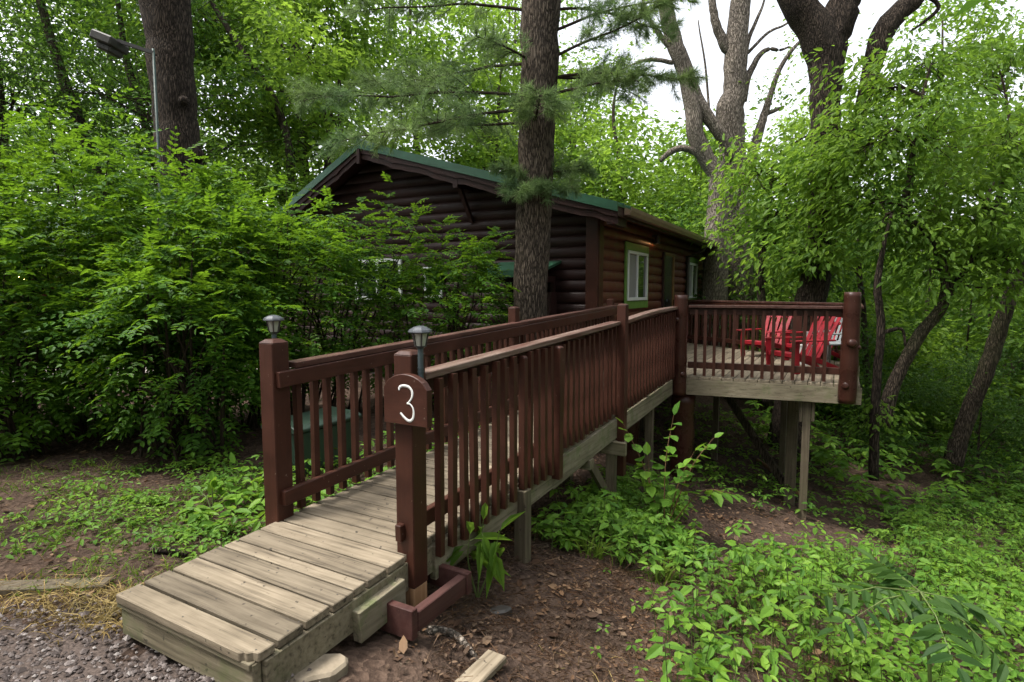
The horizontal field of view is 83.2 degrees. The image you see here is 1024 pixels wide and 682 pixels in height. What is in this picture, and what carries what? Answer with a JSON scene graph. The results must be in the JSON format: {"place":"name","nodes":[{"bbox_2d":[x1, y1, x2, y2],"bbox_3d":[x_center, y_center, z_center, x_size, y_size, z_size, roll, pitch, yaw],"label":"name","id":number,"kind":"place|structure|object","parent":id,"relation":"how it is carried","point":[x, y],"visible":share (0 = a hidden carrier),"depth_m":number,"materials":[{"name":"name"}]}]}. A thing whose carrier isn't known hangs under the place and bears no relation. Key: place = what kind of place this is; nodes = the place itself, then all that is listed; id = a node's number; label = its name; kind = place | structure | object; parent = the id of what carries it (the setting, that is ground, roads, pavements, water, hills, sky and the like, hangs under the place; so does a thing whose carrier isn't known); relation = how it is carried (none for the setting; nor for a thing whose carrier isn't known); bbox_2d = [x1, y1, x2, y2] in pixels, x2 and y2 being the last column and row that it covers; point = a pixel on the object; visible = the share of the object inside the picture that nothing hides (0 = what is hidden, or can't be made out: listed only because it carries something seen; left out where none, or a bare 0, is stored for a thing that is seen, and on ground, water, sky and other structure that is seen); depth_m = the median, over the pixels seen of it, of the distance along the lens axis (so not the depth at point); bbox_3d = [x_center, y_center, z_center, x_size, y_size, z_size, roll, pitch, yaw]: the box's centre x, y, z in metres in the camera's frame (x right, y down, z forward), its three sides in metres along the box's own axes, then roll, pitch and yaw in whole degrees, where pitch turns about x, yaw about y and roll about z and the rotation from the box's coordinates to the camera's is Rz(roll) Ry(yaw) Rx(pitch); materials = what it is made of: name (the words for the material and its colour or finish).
{"place":"outdoors","nodes":[
{"label":"outdoors","id":0,"kind":"place"},
{"bbox_2d":[0,295,1023,681],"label":"ground","id":1,"kind":"structure","parent":0,"point":[370,657],"depth_m":4.36,"materials":[{"name":"soil"}]},
{"bbox_2d":[0,107,109,432],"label":"shrub","id":2,"kind":"object","parent":1,"relation":"on","point":[24,165],"visible":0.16,"depth_m":6.43,"materials":[{"name":"green plant"}]},
{"bbox_2d":[0,577,113,596],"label":"edging timber","id":3,"kind":"object","parent":1,"relation":"on","point":[49,583],"visible":0.55,"depth_m":3.09,"materials":[{"name":"grey wood"}]},
{"bbox_2d":[0,221,135,463],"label":"shrub","id":4,"kind":"object","parent":1,"relation":"on","point":[12,425],"visible":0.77,"depth_m":5.41,"materials":[{"name":"green plant"}]},
{"bbox_2d":[0,0,141,286],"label":"hemlock tree","id":5,"kind":"object","parent":1,"relation":"on","point":[35,75],"visible":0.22,"depth_m":14.24,"materials":[{"name":"green plant"}]},
{"bbox_2d":[0,0,155,358],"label":"hemlock tree","id":6,"kind":"object","parent":1,"relation":"on","point":[59,38],"visible":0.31,"depth_m":13.78,"materials":[{"name":"green plant"}]},
{"bbox_2d":[36,0,126,332],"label":"bare trunk","id":7,"kind":"object","parent":1,"relation":"on","point":[43,13],"visible":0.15,"depth_m":14.42,"materials":[{"name":"brown plant"}]},
{"bbox_2d":[0,84,219,443],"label":"shrub","id":8,"kind":"object","parent":1,"relation":"on","point":[30,233],"visible":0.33,"depth_m":6.02,"materials":[{"name":"green plant"}]},
{"bbox_2d":[0,0,237,174],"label":"broadleaf tree","id":9,"kind":"object","parent":1,"relation":"on","point":[67,34],"visible":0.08,"depth_m":21.75,"materials":[{"name":"green plant"}]},
{"bbox_2d":[89,29,166,308],"bbox_3d":[-5.746,-1.751,8.783,0.769,5.601,0.420,0,5,0],"label":"yard lamp","id":10,"kind":"object","parent":1,"relation":"on","point":[111,45],"visible":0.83,"depth_m":8.59,"materials":[{"name":"metal"}]},
{"bbox_2d":[115,0,154,168],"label":"bare trunk","id":11,"kind":"object","parent":1,"relation":"on","point":[118,5],"visible":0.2,"depth_m":16.34,"materials":[{"name":"brown plant"}]},
{"bbox_2d":[0,173,306,469],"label":"shrub","id":12,"kind":"object","parent":1,"relation":"on","point":[188,399],"visible":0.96,"depth_m":5.30,"materials":[{"name":"green plant"}]},
{"bbox_2d":[0,594,319,681],"bbox_3d":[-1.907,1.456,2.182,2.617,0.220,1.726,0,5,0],"label":"gravel","id":13,"kind":"structure","parent":1,"relation":"on","point":[5,676],"depth_m":2.53,"materials":[{"name":"grey gravel"}]},
{"bbox_2d":[288,653,347,681],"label":"flat stone","id":14,"kind":"object","parent":13,"relation":"on","point":[329,667],"visible":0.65,"depth_m":2.41,"materials":[{"name":"beige stone"}]},
{"bbox_2d":[4,0,315,277],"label":"hemlock tree","id":15,"kind":"object","parent":1,"relation":"on","point":[147,85],"visible":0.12,"depth_m":16.70,"materials":[{"name":"green plant"}]},
{"bbox_2d":[11,110,320,445],"bbox_3d":[-3.600,-0.507,6.495,2.949,3.624,2.710,0,5,0],"label":"shrub","id":16,"kind":"object","parent":1,"relation":"on","point":[114,210],"visible":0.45,"depth_m":5.88,"materials":[{"name":"green plant"}]},
{"bbox_2d":[0,0,332,274],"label":"hemlock tree","id":17,"kind":"object","parent":1,"relation":"on","point":[148,117],"visible":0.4,"depth_m":14.01,"materials":[{"name":"green plant"}]},
{"bbox_2d":[148,546,188,555],"bbox_3d":[-2.085,1.277,3.513,0.264,0.046,0.053,1,5,10],"label":"broken stick","id":18,"kind":"object","parent":1,"relation":"on","point":[160,550],"visible":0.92,"depth_m":3.50,"materials":[{"name":"wood"}]},
{"bbox_2d":[138,0,213,376],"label":"oak tree","id":19,"kind":"object","parent":1,"relation":"on","point":[168,30],"visible":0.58,"depth_m":9.41,"materials":[{"name":"brown plant"}]},
{"bbox_2d":[4,0,354,169],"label":"broadleaf tree","id":20,"kind":"object","parent":1,"relation":"on","point":[100,18],"visible":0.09,"depth_m":18.27,"materials":[{"name":"green plant"}]},
{"bbox_2d":[189,471,235,510],"bbox_3d":[-2.165,1.116,4.178,0.415,0.346,0.305,0,5,0],"label":"broad weed","id":21,"kind":"object","parent":1,"relation":"on","point":[212,485],"visible":0.85,"depth_m":4.19,"materials":[{"name":"green plant"}]},
{"bbox_2d":[0,418,479,562],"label":"ground weeds","id":22,"kind":"object","parent":1,"relation":"on","point":[202,512],"visible":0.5,"depth_m":4.14,"materials":[{"name":"green plant"}]},
{"bbox_2d":[222,451,263,488],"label":"broad weed","id":23,"kind":"object","parent":1,"relation":"on","point":[232,458],"visible":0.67,"depth_m":4.70,"materials":[{"name":"green plant"}]},
{"bbox_2d":[209,0,294,206],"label":"bare trunk","id":24,"kind":"object","parent":1,"relation":"on","point":[281,118],"visible":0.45,"depth_m":15.46,"materials":[{"name":"brown plant"}]},
{"bbox_2d":[205,139,313,333],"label":"understory tree","id":25,"kind":"object","parent":1,"relation":"on","point":[261,179],"visible":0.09,"depth_m":14.20,"materials":[{"name":"green plant"}]},
{"bbox_2d":[139,158,397,430],"bbox_3d":[-2.844,-0.430,6.829,2.909,3.280,2.608,0,5,0],"label":"shrub","id":26,"kind":"object","parent":1,"relation":"on","point":[300,232],"visible":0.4,"depth_m":6.59,"materials":[{"name":"green plant"}]},
{"bbox_2d":[106,0,434,182],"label":"broadleaf tree","id":27,"kind":"object","parent":1,"relation":"on","point":[264,121],"visible":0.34,"depth_m":16.58,"materials":[{"name":"green plant"}]},
{"bbox_2d":[197,0,391,202],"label":"broadleaf tree","id":28,"kind":"object","parent":1,"relation":"on","point":[315,170],"visible":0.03,"depth_m":22.56,"materials":[{"name":"green plant"}]},
{"bbox_2d":[275,4,335,170],"bbox_3d":[-7.647,-6.203,18.662,3.178,13.044,2.759,-3,6,-34],"label":"bare trunk","id":29,"kind":"object","parent":1,"relation":"on","point":[328,157],"visible":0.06,"depth_m":18.40,"materials":[{"name":"brown plant"}]},
{"bbox_2d":[261,406,361,475],"bbox_3d":[-1.899,0.967,5.533,0.470,0.517,0.810,3,6,29],"label":"utility cabinet","id":30,"kind":"object","parent":1,"relation":"on","point":[306,434],"visible":0.16,"depth_m":5.36,"materials":[{"name":"metal"}]},
{"bbox_2d":[204,0,442,213],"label":"broadleaf tree","id":31,"kind":"object","parent":1,"relation":"on","point":[330,63],"visible":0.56,"depth_m":15.46,"materials":[{"name":"green plant"}]},
{"bbox_2d":[240,185,435,409],"bbox_3d":[-2.264,-0.490,7.649,2.790,2.960,2.611,0,5,0],"label":"shrub","id":32,"kind":"object","parent":1,"relation":"on","point":[371,251],"visible":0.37,"depth_m":7.33,"materials":[{"name":"green plant"}]},
{"bbox_2d":[0,457,696,601],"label":"grass","id":33,"kind":"structure","parent":1,"relation":"on","point":[598,551],"depth_m":4.11,"materials":[{"name":"green plant"}]},
{"bbox_2d":[301,171,477,404],"bbox_3d":[-1.573,-0.609,7.959,2.388,3.168,2.195,0,5,0],"label":"shrub","id":34,"kind":"object","parent":1,"relation":"on","point":[418,248],"visible":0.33,"depth_m":7.59,"materials":[{"name":"green plant"}]},
{"bbox_2d":[116,371,672,681],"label":"entrance ramp","id":35,"kind":"structure","parent":1,"relation":"on","point":[327,574],"depth_m":2.80,"materials":[{"name":"wood"}]},
{"bbox_2d":[259,299,616,525],"bbox_3d":[0.043,0.620,5.997,0.158,2.052,5.974,3,6,29],"label":"ramp railing","id":36,"kind":"object","parent":35,"relation":"attached to","point":[278,379],"visible":0.55,"depth_m":3.81,"materials":[{"name":"brown paint"}]},
{"bbox_2d":[263,315,283,337],"bbox_3d":[-1.432,-0.007,3.474,0.113,0.300,0.113,1,5,7],"label":"solar light","id":37,"kind":"object","parent":36,"relation":"attached to","point":[273,322],"visible":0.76,"depth_m":3.44,"materials":[{"name":"grey metal"}]},
{"bbox_2d":[394,304,628,606],"bbox_3d":[0.269,0.692,4.368,0.151,1.888,3.337,3,6,29],"label":"ramp railing","id":38,"kind":"object","parent":35,"relation":"attached to","point":[576,397],"visible":0.91,"depth_m":3.68,"materials":[{"name":"brown paint"}]},
{"bbox_2d":[384,373,431,427],"bbox_3d":[-0.520,0.288,2.864,0.274,0.254,0.046,3,6,29],"label":"number sign","id":39,"kind":"object","parent":38,"relation":"attached to","point":[407,398],"visible":1,"depth_m":2.84,"materials":[{"name":"brown paint"}]},
{"bbox_2d":[408,326,431,378],"bbox_3d":[-0.459,0.108,2.896,0.113,0.370,0.113,1,5,7],"label":"solar light","id":40,"kind":"object","parent":38,"relation":"attached to","point":[420,334],"visible":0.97,"depth_m":2.86,"materials":[{"name":"grey metal"}]},
{"bbox_2d":[627,306,677,407],"bbox_3d":[1.625,0.130,6.725,0.100,1.017,2.160,3,6,29],"label":"ramp railing","id":41,"kind":"object","parent":35,"relation":"attached to","point":[651,351],"visible":0.84,"depth_m":6.57,"materials":[{"name":"brown paint"}]},
{"bbox_2d":[0,555,811,681],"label":"dry grass","id":42,"kind":"structure","parent":1,"relation":"on","point":[112,610],"depth_m":2.91,"materials":[{"name":"beige plant"}]},
{"bbox_2d":[350,135,473,165],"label":"understory tree","id":43,"kind":"object","parent":1,"relation":"on","point":[413,147],"visible":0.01,"depth_m":20.17,"materials":[{"name":"green plant"}]},
{"bbox_2d":[305,0,521,172],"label":"broadleaf tree","id":44,"kind":"object","parent":1,"relation":"on","point":[423,39],"visible":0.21,"depth_m":22.23,"materials":[{"name":"green plant"}]},
{"bbox_2d":[373,214,520,382],"bbox_3d":[-0.834,-0.367,7.922,2.189,2.737,2.107,0,5,0],"label":"shrub","id":45,"kind":"object","parent":1,"relation":"on","point":[484,260],"visible":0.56,"depth_m":7.74,"materials":[{"name":"green plant"}]},
{"bbox_2d":[419,625,478,659],"bbox_3d":[-0.306,1.501,2.892,0.389,0.140,0.116,2,5,21],"label":"tree root","id":46,"kind":"object","parent":1,"relation":"on","point":[434,630],"visible":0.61,"depth_m":2.90,"materials":[{"name":"grey plant"}]},
{"bbox_2d":[231,138,717,424],"bbox_3d":[-0.068,-1.280,14.285,8.842,5.432,9.340,3,6,29],"label":"log cabin","id":47,"kind":"object","parent":1,"relation":"on","point":[602,250],"visible":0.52,"depth_m":10.21,"materials":[{"name":"paint"}]},
{"bbox_2d":[354,258,402,299],"bbox_3d":[-2.568,-1.183,11.053,1.160,0.775,0.050,3,6,29],"label":"window","id":48,"kind":"structure","parent":47,"relation":"in","point":[400,261],"depth_m":11.00,"materials":[{"name":"white plastic"}]},
{"bbox_2d":[624,241,648,308],"bbox_3d":[2.308,-1.188,10.612,0.051,1.170,1.392,3,6,29],"label":"window","id":49,"kind":"structure","parent":47,"relation":"in","point":[636,259],"depth_m":10.55,"materials":[{"name":"green paint"}]},
{"bbox_2d":[661,252,674,307],"bbox_3d":[3.426,-0.931,12.604,0.079,1.960,0.910,3,6,29],"label":"door","id":50,"kind":"structure","parent":47,"relation":"in","point":[668,259],"depth_m":12.56,"materials":[{"name":"green wood"}]},
{"bbox_2d":[685,256,697,299],"bbox_3d":[4.586,-1.532,14.662,0.051,1.170,1.272,3,6,29],"label":"window","id":51,"kind":"structure","parent":47,"relation":"in","point":[693,285],"depth_m":14.77,"materials":[{"name":"green paint"}]},
{"bbox_2d":[369,0,580,188],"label":"broadleaf tree","id":52,"kind":"object","parent":1,"relation":"on","point":[498,87],"visible":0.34,"depth_m":20.89,"materials":[{"name":"green plant"}]},
{"bbox_2d":[455,649,506,681],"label":"wood offcut","id":53,"kind":"object","parent":1,"relation":"on","point":[487,667],"visible":1,"depth_m":2.67,"materials":[{"name":"beige wood"}]},
{"bbox_2d":[446,502,524,597],"bbox_3d":[-0.184,1.219,3.386,0.455,0.641,0.571,2,5,27],"label":"drooping plant","id":54,"kind":"object","parent":1,"relation":"on","point":[491,561],"visible":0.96,"depth_m":3.31,"materials":[{"name":"green plant"}]},
{"bbox_2d":[284,0,711,403],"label":"pine tree","id":55,"kind":"object","parent":1,"relation":"on","point":[537,104],"visible":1,"depth_m":7.28,"materials":[{"name":"green plant"}]},
{"bbox_2d":[489,605,511,615],"bbox_3d":[-0.072,1.577,3.325,0.146,0.082,0.082,-1,5,-11],"label":"dark stone","id":56,"kind":"object","parent":1,"relation":"on","point":[502,609],"visible":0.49,"depth_m":3.31,"materials":[{"name":"stone"}]},
{"bbox_2d":[0,403,1008,681],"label":"leaf litter","id":57,"kind":"object","parent":1,"relation":"on","point":[403,647],"visible":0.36,"depth_m":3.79,"materials":[{"name":"brown plant"}]},
{"bbox_2d":[9,97,1023,376],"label":"wood","id":58,"kind":"object","parent":1,"relation":"on","point":[323,163],"depth_m":31.72,"materials":[{"name":"green plant"}]},
{"bbox_2d":[421,0,626,184],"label":"broadleaf tree","id":59,"kind":"object","parent":1,"relation":"on","point":[571,15],"visible":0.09,"depth_m":27.52,"materials":[{"name":"green plant"}]},
{"bbox_2d":[512,54,640,204],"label":"broadleaf tree","id":60,"kind":"object","parent":1,"relation":"on","point":[580,124],"visible":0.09,"depth_m":24.30,"materials":[{"name":"green plant"}]},
{"bbox_2d":[135,256,1023,406],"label":"brushwood","id":61,"kind":"object","parent":1,"relation":"on","point":[906,327],"depth_m":21.89,"materials":[{"name":"green plant"}]},
{"bbox_2d":[512,90,677,210],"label":"understory tree","id":62,"kind":"object","parent":1,"relation":"on","point":[611,185],"visible":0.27,"depth_m":19.89,"materials":[{"name":"green plant"}]},
{"bbox_2d":[587,47,655,199],"bbox_3d":[3.838,-5.154,20.707,3.186,10.562,3.029,0,5,0],"label":"bare trunk","id":63,"kind":"object","parent":1,"relation":"on","point":[614,126],"visible":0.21,"depth_m":20.40,"materials":[{"name":"plant"}]},
{"bbox_2d":[556,94,705,234],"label":"understory tree","id":64,"kind":"object","parent":1,"relation":"on","point":[638,118],"visible":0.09,"depth_m":22.19,"materials":[{"name":"green plant"}]},
{"bbox_2d":[581,0,738,347],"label":"forked tree","id":65,"kind":"object","parent":1,"relation":"on","point":[698,111],"visible":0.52,"depth_m":14.51,"materials":[{"name":"brown plant"}]},
{"bbox_2d":[617,401,747,526],"bbox_3d":[1.564,1.200,5.359,1.216,1.286,0.531,0,5,0],"label":"young plant","id":66,"kind":"object","parent":1,"relation":"on","point":[682,476],"visible":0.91,"depth_m":5.35,"materials":[{"name":"green plant"}]},
{"bbox_2d":[623,104,780,317],"bbox_3d":[6.194,-3.599,19.620,7.940,8.378,7.604,3,6,33],"label":"understory tree","id":67,"kind":"object","parent":1,"relation":"on","point":[684,213],"visible":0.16,"depth_m":19.11,"materials":[{"name":"green plant"}]},
{"bbox_2d":[644,112,794,249],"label":"understory tree","id":68,"kind":"object","parent":1,"relation":"on","point":[693,158],"visible":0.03,"depth_m":23.33,"materials":[{"name":"green plant"}]},
{"bbox_2d":[603,343,861,519],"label":"raised deck","id":69,"kind":"structure","parent":1,"relation":"on","point":[728,388],"depth_m":7.82,"materials":[{"name":"grey wood"}]},
{"bbox_2d":[672,295,687,395],"bbox_3d":[2.230,0.056,7.670,0.204,1.332,0.225,3,6,29],"label":"log post","id":70,"kind":"object","parent":69,"relation":"on","point":[681,333],"visible":0.77,"depth_m":7.60,"materials":[{"name":"brown wood"}]},
{"bbox_2d":[673,300,843,360],"bbox_3d":[4.503,-0.189,11.009,0.134,1.148,4.426,-2,5,-23],"label":"deck railing","id":71,"kind":"object","parent":69,"relation":"on","point":[690,337],"visible":0.38,"depth_m":11.22,"materials":[{"name":"brown paint"}]},
{"bbox_2d":[736,316,792,355],"bbox_3d":[4.500,-0.138,10.085,0.970,0.802,0.727,-4,6,-37],"label":"adirondack chair","id":72,"kind":"object","parent":69,"relation":"on","point":[758,343],"visible":0.47,"depth_m":10.10,"materials":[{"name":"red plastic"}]},
{"bbox_2d":[687,305,842,381],"bbox_3d":[3.169,0.016,7.337,1.786,0.934,0.120,2,5,21],"label":"deck railing","id":73,"kind":"object","parent":69,"relation":"on","point":[764,311],"visible":0.97,"depth_m":7.30,"materials":[{"name":"brown paint"}]},
{"bbox_2d":[761,316,840,373],"bbox_3d":[4.167,0.024,8.176,0.970,0.802,0.727,-1,5,-14],"label":"adirondack chair","id":74,"kind":"object","parent":69,"relation":"on","point":[808,357],"visible":0.57,"depth_m":8.13,"materials":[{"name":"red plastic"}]},
{"bbox_2d":[779,324,841,363],"bbox_3d":[4.943,-0.073,9.313,0.970,0.802,0.727,-2,5,-21],"label":"adirondack chair","id":75,"kind":"object","parent":69,"relation":"on","point":[788,345],"visible":0.24,"depth_m":9.38,"materials":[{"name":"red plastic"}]},
{"bbox_2d":[806,318,842,362],"bbox_3d":[4.832,0.015,8.758,0.511,0.723,0.512,-1,5,-10],"label":"resin chair","id":76,"kind":"object","parent":69,"relation":"on","point":[836,342],"visible":0.22,"depth_m":8.84,"materials":[{"name":"white plastic"}]},
{"bbox_2d":[837,292,861,403],"bbox_3d":[4.050,0.083,6.909,0.216,1.337,0.225,-2,5,-23],"label":"log post","id":77,"kind":"object","parent":69,"relation":"on","point":[849,366],"visible":1,"depth_m":6.85,"materials":[{"name":"brown wood"}]},
{"bbox_2d":[641,184,840,342],"bbox_3d":[6.175,-1.407,16.187,5.683,5.796,5.688,-1,5,-7],"label":"understory tree","id":78,"kind":"object","parent":1,"relation":"on","point":[700,292],"visible":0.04,"depth_m":15.75,"materials":[{"name":"green plant"}]},
{"bbox_2d":[531,360,1023,681],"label":"undergrowth","id":79,"kind":"object","parent":1,"relation":"on","point":[596,510],"visible":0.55,"depth_m":4.76,"materials":[{"name":"green plant"}]},
{"bbox_2d":[698,0,861,381],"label":"forked tree","id":80,"kind":"object","parent":1,"relation":"on","point":[733,41],"visible":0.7,"depth_m":14.94,"materials":[{"name":"brown plant"}]},
{"bbox_2d":[548,465,1023,681],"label":"fine leaved undergrowth","id":81,"kind":"object","parent":1,"relation":"on","point":[823,668],"visible":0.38,"depth_m":4.84,"materials":[{"name":"green plant"}]},
{"bbox_2d":[681,86,927,405],"bbox_3d":[5.645,-1.594,11.498,4.099,6.246,5.127,0,5,0],"label":"young tree","id":82,"kind":"object","parent":1,"relation":"on","point":[795,250],"visible":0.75,"depth_m":11.41,"materials":[{"name":"green plant"}]},
{"bbox_2d":[721,217,920,423],"bbox_3d":[7.359,-0.507,14.532,5.293,5.585,5.069,-1,5,-7],"label":"understory tree","id":83,"kind":"object","parent":1,"relation":"on","point":[775,295],"visible":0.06,"depth_m":13.91,"materials":[{"name":"green plant"}]},
{"bbox_2d":[748,91,902,281],"bbox_3d":[11.598,-4.231,22.810,6.889,11.247,6.642,5,7,45],"label":"broadleaf tree","id":84,"kind":"object","parent":1,"relation":"on","point":[796,119],"visible":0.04,"depth_m":21.76,"materials":[{"name":"green plant"}]},
{"bbox_2d":[766,0,940,458],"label":"oak tree","id":85,"kind":"object","parent":1,"relation":"on","point":[812,24],"visible":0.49,"depth_m":10.71,"materials":[{"name":"brown plant"}]},
{"bbox_2d":[780,214,932,405],"bbox_3d":[7.696,-0.403,12.784,3.250,4.801,2.257,2,5,24],"label":"slender tree","id":86,"kind":"object","parent":1,"relation":"on","point":[860,286],"visible":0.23,"depth_m":12.92,"materials":[{"name":"green plant"}]},
{"bbox_2d":[799,177,948,480],"bbox_3d":[5.825,-0.183,9.316,1.829,4.771,2.318,0,5,0],"label":"slender tree","id":87,"kind":"object","parent":1,"relation":"on","point":[874,416],"visible":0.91,"depth_m":9.02,"materials":[{"name":"green plant"}]},
{"bbox_2d":[759,210,1023,430],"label":"understory tree","id":88,"kind":"object","parent":1,"relation":"on","point":[900,311],"visible":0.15,"depth_m":14.35,"materials":[{"name":"green plant"}]},
{"bbox_2d":[811,314,975,462],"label":"understory tree","id":89,"kind":"object","parent":1,"relation":"on","point":[902,396],"visible":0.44,"depth_m":11.68,"materials":[{"name":"green plant"}]},
{"bbox_2d":[771,8,1023,427],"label":"leaning tree","id":90,"kind":"object","parent":1,"relation":"on","point":[998,217],"visible":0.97,"depth_m":9.08,"materials":[{"name":"green plant"}]},
{"bbox_2d":[792,546,1023,681],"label":"sumac sapling","id":91,"kind":"object","parent":1,"relation":"on","point":[891,583],"visible":1,"depth_m":2.76,"materials":[{"name":"green plant"}]},
{"bbox_2d":[829,196,1000,394],"bbox_3d":[12.259,-1.114,19.086,6.590,7.261,6.881,-3,6,-32],"label":"understory tree","id":92,"kind":"object","parent":1,"relation":"on","point":[922,286],"visible":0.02,"depth_m":17.93,"materials":[{"name":"green plant"}]},
{"bbox_2d":[841,0,1023,370],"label":"broadleaf tree","id":93,"kind":"object","parent":1,"relation":"on","point":[944,16],"visible":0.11,"depth_m":20.32,"materials":[{"name":"green plant"}]},
{"bbox_2d":[864,242,1023,455],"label":"understory tree","id":94,"kind":"object","parent":1,"relation":"on","point":[1015,321],"visible":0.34,"depth_m":13.97,"materials":[{"name":"green plant"}]},
{"bbox_2d":[872,5,1023,351],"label":"broadleaf tree","id":95,"kind":"object","parent":1,"relation":"on","point":[1005,10],"visible":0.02,"depth_m":23.25,"materials":[{"name":"green plant"}]},
{"bbox_2d":[897,338,1023,496],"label":"understory tree","id":96,"kind":"object","parent":1,"relation":"on","point":[1009,412],"visible":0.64,"depth_m":11.75,"materials":[{"name":"green plant"}]},
{"bbox_2d":[900,260,1023,450],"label":"understory tree","id":97,"kind":"object","parent":1,"relation":"on","point":[1016,371],"visible":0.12,"depth_m":14.85,"materials":[{"name":"green plant"}]},
{"bbox_2d":[902,241,1022,414],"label":"understory tree","id":98,"kind":"object","parent":1,"relation":"on","point":[1005,364],"visible":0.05,"depth_m":18.72,"materials":[{"name":"green plant"}]},
{"bbox_2d":[954,0,982,17],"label":"surrounding wood","id":99,"kind":"object","parent":1,"relation":"on","point":[967,5],"visible":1,"depth_m":9.85,"materials":[{"name":"green plant"}]},
{"bbox_2d":[923,142,1023,466],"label":"leaning tree","id":100,"kind":"object","parent":1,"relation":"on","point":[965,421],"visible":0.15,"depth_m":11.02,"materials":[{"name":"brown plant"}]},
{"bbox_2d":[0,0,1023,292],"label":"sky","id":101,"kind":"structure","parent":0,"point":[770,18],"materials":[{"name":"white"}]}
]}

